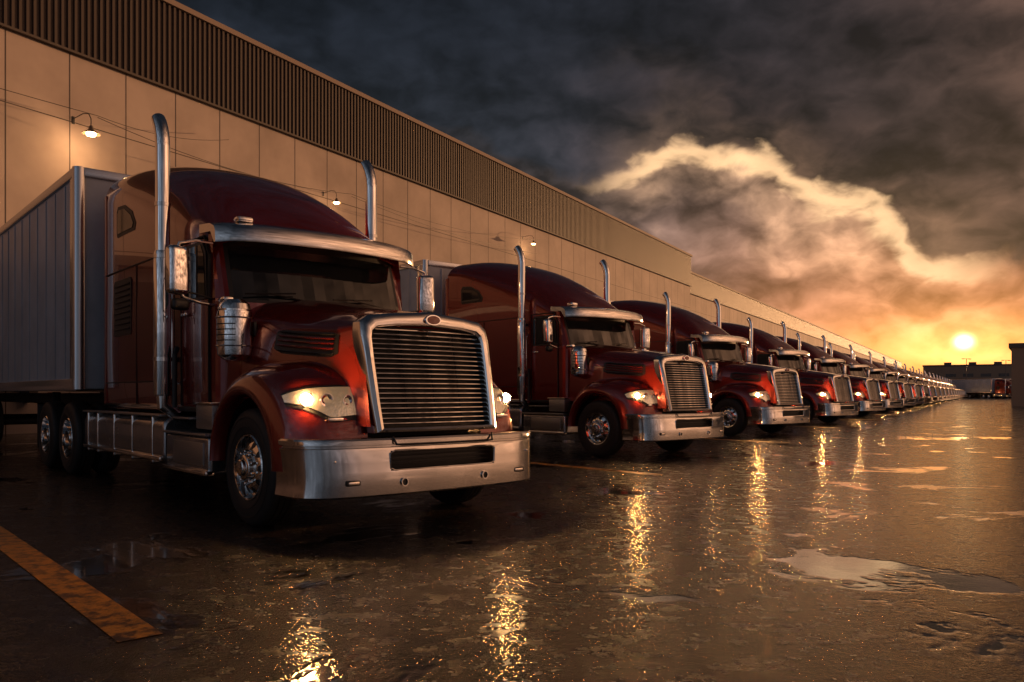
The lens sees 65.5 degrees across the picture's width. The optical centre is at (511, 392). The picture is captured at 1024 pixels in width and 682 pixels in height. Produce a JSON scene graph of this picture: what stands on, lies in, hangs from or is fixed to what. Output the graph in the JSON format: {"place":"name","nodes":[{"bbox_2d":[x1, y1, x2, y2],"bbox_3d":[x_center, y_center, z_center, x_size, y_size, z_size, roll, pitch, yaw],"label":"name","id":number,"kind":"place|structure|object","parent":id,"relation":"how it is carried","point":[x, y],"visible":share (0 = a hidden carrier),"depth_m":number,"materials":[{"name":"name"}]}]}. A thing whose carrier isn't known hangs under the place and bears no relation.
{"place":"outdoors","nodes":[
{"label":"outdoors","id":0,"kind":"place"},
{"bbox_2d":[0,0,901,433],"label":"warehouse","id":1,"kind":"structure","parent":0,"point":[198,80],"depth_m":30.83,"materials":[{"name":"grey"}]},
{"bbox_2d":[72,113,100,136],"bbox_3d":[-12.640,-7.910,23.509,1.155,0.756,0.495,0,0,30],"label":"wall lamp","id":2,"kind":"object","parent":1,"relation":"attached to","point":[90,131],"visible":1,"depth_m":23.32,"materials":[{"name":"white"}]},
{"bbox_2d":[0,88,545,253],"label":"power cable","id":3,"kind":"object","parent":1,"relation":"attached to","point":[269,179],"visible":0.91,"depth_m":27.69,"materials":[{"name":"black metal"}]},
{"bbox_2d":[323,190,340,203],"bbox_3d":[-7.423,-8.048,32.735,0.924,0.605,0.396,0,0,30],"label":"wall lamp","id":4,"kind":"object","parent":1,"relation":"attached to","point":[335,201],"visible":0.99,"depth_m":32.57,"materials":[{"name":"white"}]},
{"bbox_2d":[0,397,1023,681],"bbox_3d":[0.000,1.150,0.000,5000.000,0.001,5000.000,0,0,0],"label":"ground","id":5,"kind":"structure","parent":0,"point":[878,547],"depth_m":5.24,"materials":[{"name":"grey asphalt"}]},
{"bbox_2d":[0,166,130,441],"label":"semi trailer","id":6,"kind":"object","parent":5,"relation":"on","point":[52,287],"visible":0.31,"depth_m":11.58,"materials":[{"name":"grey metal"}]},
{"bbox_2d":[37,113,529,525],"bbox_3d":[-3.666,-0.909,10.165,3.043,4.121,9.370,0,0,-42],"label":"semi truck","id":7,"kind":"object","parent":5,"relation":"on","point":[273,351],"visible":1,"depth_m":7.58,"materials":[{"name":"red paint"}]},
{"bbox_2d":[399,259,461,314],"bbox_3d":[-5.051,-0.940,23.476,2.680,4.181,12.245,0,0,-41],"label":"semi trailer","id":8,"kind":"object","parent":5,"relation":"on","point":[438,271],"visible":0.02,"depth_m":18.37,"materials":[{"name":"grey metal"}]},
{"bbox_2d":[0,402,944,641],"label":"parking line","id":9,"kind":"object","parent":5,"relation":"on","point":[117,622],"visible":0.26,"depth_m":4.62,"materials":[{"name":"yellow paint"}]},
{"bbox_2d":[445,245,723,456],"bbox_3d":[0.157,-0.909,17.585,3.043,4.121,9.370,0,0,-41],"label":"semi truck","id":10,"kind":"object","parent":5,"relation":"on","point":[566,355],"visible":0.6,"depth_m":15.18,"materials":[{"name":"red paint"}]},
{"bbox_2d":[610,292,809,435],"bbox_3d":[4.468,-0.909,24.795,3.043,4.121,9.370,0,0,-41],"label":"semi truck","id":11,"kind":"object","parent":5,"relation":"on","point":[765,398],"visible":0.52,"depth_m":21.93,"materials":[{"name":"red paint"}]},
{"bbox_2d":[712,317,857,423],"bbox_3d":[9.143,-0.909,32.473,3.043,4.121,9.370,0,0,-42],"label":"semi truck","id":12,"kind":"object","parent":5,"relation":"on","point":[827,397],"visible":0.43,"depth_m":29.77,"materials":[{"name":"red paint"}]},
{"bbox_2d":[776,332,885,417],"bbox_3d":[13.803,-0.909,40.211,3.043,4.121,9.370,0,0,-41],"label":"semi truck","id":13,"kind":"object","parent":5,"relation":"on","point":[867,396],"visible":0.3,"depth_m":37.59,"materials":[{"name":"red paint"}]},
{"bbox_2d":[814,343,903,412],"bbox_3d":[18.451,-0.909,47.938,3.043,4.121,9.370,0,0,-41],"label":"semi truck","id":14,"kind":"object","parent":5,"relation":"on","point":[890,395],"visible":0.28,"depth_m":45.42,"materials":[{"name":"red paint"}]},
{"bbox_2d":[841,350,915,409],"bbox_3d":[23.063,-0.909,55.633,3.043,4.121,9.370,0,0,-42],"label":"semi truck","id":15,"kind":"object","parent":5,"relation":"on","point":[906,393],"visible":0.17,"depth_m":53.13,"materials":[{"name":"red paint"}]},
{"bbox_2d":[860,356,924,407],"bbox_3d":[27.660,-0.909,63.314,3.043,4.121,9.370,0,0,-42],"label":"semi truck","id":16,"kind":"object","parent":5,"relation":"on","point":[916,390],"visible":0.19,"depth_m":60.93,"materials":[{"name":"red paint"}]},
{"bbox_2d":[877,359,932,405],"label":"semi truck","id":17,"kind":"object","parent":5,"relation":"on","point":[925,391],"visible":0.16,"depth_m":68.74,"materials":[{"name":"red paint"}]},
{"bbox_2d":[889,363,938,404],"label":"semi truck","id":18,"kind":"object","parent":5,"relation":"on","point":[932,391],"visible":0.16,"depth_m":76.59,"materials":[{"name":"red paint"}]},
{"bbox_2d":[897,366,942,403],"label":"semi truck","id":19,"kind":"object","parent":5,"relation":"on","point":[937,388],"visible":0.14,"depth_m":84.38,"materials":[{"name":"red paint"}]},
{"bbox_2d":[907,368,946,402],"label":"semi truck","id":20,"kind":"object","parent":5,"relation":"on","point":[941,388],"visible":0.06,"depth_m":92.19,"materials":[{"name":"red paint"}]},
{"bbox_2d":[914,370,950,401],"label":"semi truck","id":21,"kind":"object","parent":5,"relation":"on","point":[931,382],"visible":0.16,"depth_m":100.01,"materials":[{"name":"red paint"}]},
{"bbox_2d":[921,372,952,400],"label":"semi truck","id":22,"kind":"object","parent":5,"relation":"on","point":[949,389],"visible":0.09,"depth_m":107.68,"materials":[{"name":"red paint"}]},
{"bbox_2d":[926,373,955,400],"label":"semi truck","id":23,"kind":"object","parent":5,"relation":"on","point":[952,390],"visible":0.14,"depth_m":115.19,"materials":[{"name":"red paint"}]},
{"bbox_2d":[930,374,957,399],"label":"semi truck","id":24,"kind":"object","parent":5,"relation":"on","point":[943,383],"visible":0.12,"depth_m":123.07,"materials":[{"name":"red paint"}]},
{"bbox_2d":[934,376,959,399],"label":"semi truck","id":25,"kind":"object","parent":5,"relation":"on","point":[946,386],"visible":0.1,"depth_m":130.69,"materials":[{"name":"red paint"}]},
{"bbox_2d":[936,376,960,399],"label":"semi truck","id":26,"kind":"object","parent":5,"relation":"on","point":[948,387],"visible":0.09,"depth_m":138.50,"materials":[{"name":"red paint"}]},
{"bbox_2d":[940,377,962,398],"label":"semi truck","id":27,"kind":"object","parent":5,"relation":"on","point":[950,387],"visible":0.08,"depth_m":146.25,"materials":[{"name":"red paint"}]},
{"bbox_2d":[948,378,995,397],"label":"semi trailer","id":28,"kind":"object","parent":5,"relation":"on","point":[977,386],"visible":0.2,"depth_m":169.88,"materials":[{"name":"grey metal"}]},
{"bbox_2d":[966,379,1009,397],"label":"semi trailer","id":29,"kind":"object","parent":5,"relation":"on","point":[973,395],"visible":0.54,"depth_m":180.34,"materials":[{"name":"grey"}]},
{"bbox_2d":[981,379,1010,398],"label":"semi truck","id":30,"kind":"object","parent":5,"relation":"on","point":[1002,387],"visible":0.57,"depth_m":164.01,"materials":[{"name":"red paint"}]},
{"bbox_2d":[175,0,1023,373],"label":"sky","id":31,"kind":"structure","parent":0,"point":[853,170],"materials":[{"name":"grey"}]},
{"bbox_2d":[923,365,1010,396],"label":"walls","id":32,"kind":"structure","parent":0,"point":[975,371],"depth_m":229.91,"materials":[{"name":"brown"}]},
{"bbox_2d":[922,362,1010,366],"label":"roof","id":33,"kind":"structure","parent":32,"relation":"on","point":[969,364],"depth_m":232.33,"materials":[{"name":"brown"}]},
{"bbox_2d":[931,373,1008,376],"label":"doors and windows","id":34,"kind":"structure","parent":32,"relation":"attached to","point":[982,375],"depth_m":229.63,"materials":[{"name":"brown"}]},
{"bbox_2d":[1011,348,1023,406],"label":"walls","id":35,"kind":"structure","parent":0,"point":[1017,377],"depth_m":67.75,"materials":[{"name":"brown"}]},
{"bbox_2d":[1009,343,1023,349],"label":"roof","id":36,"kind":"structure","parent":35,"relation":"on","point":[1016,345],"depth_m":67.62,"materials":[{"name":"brown"}]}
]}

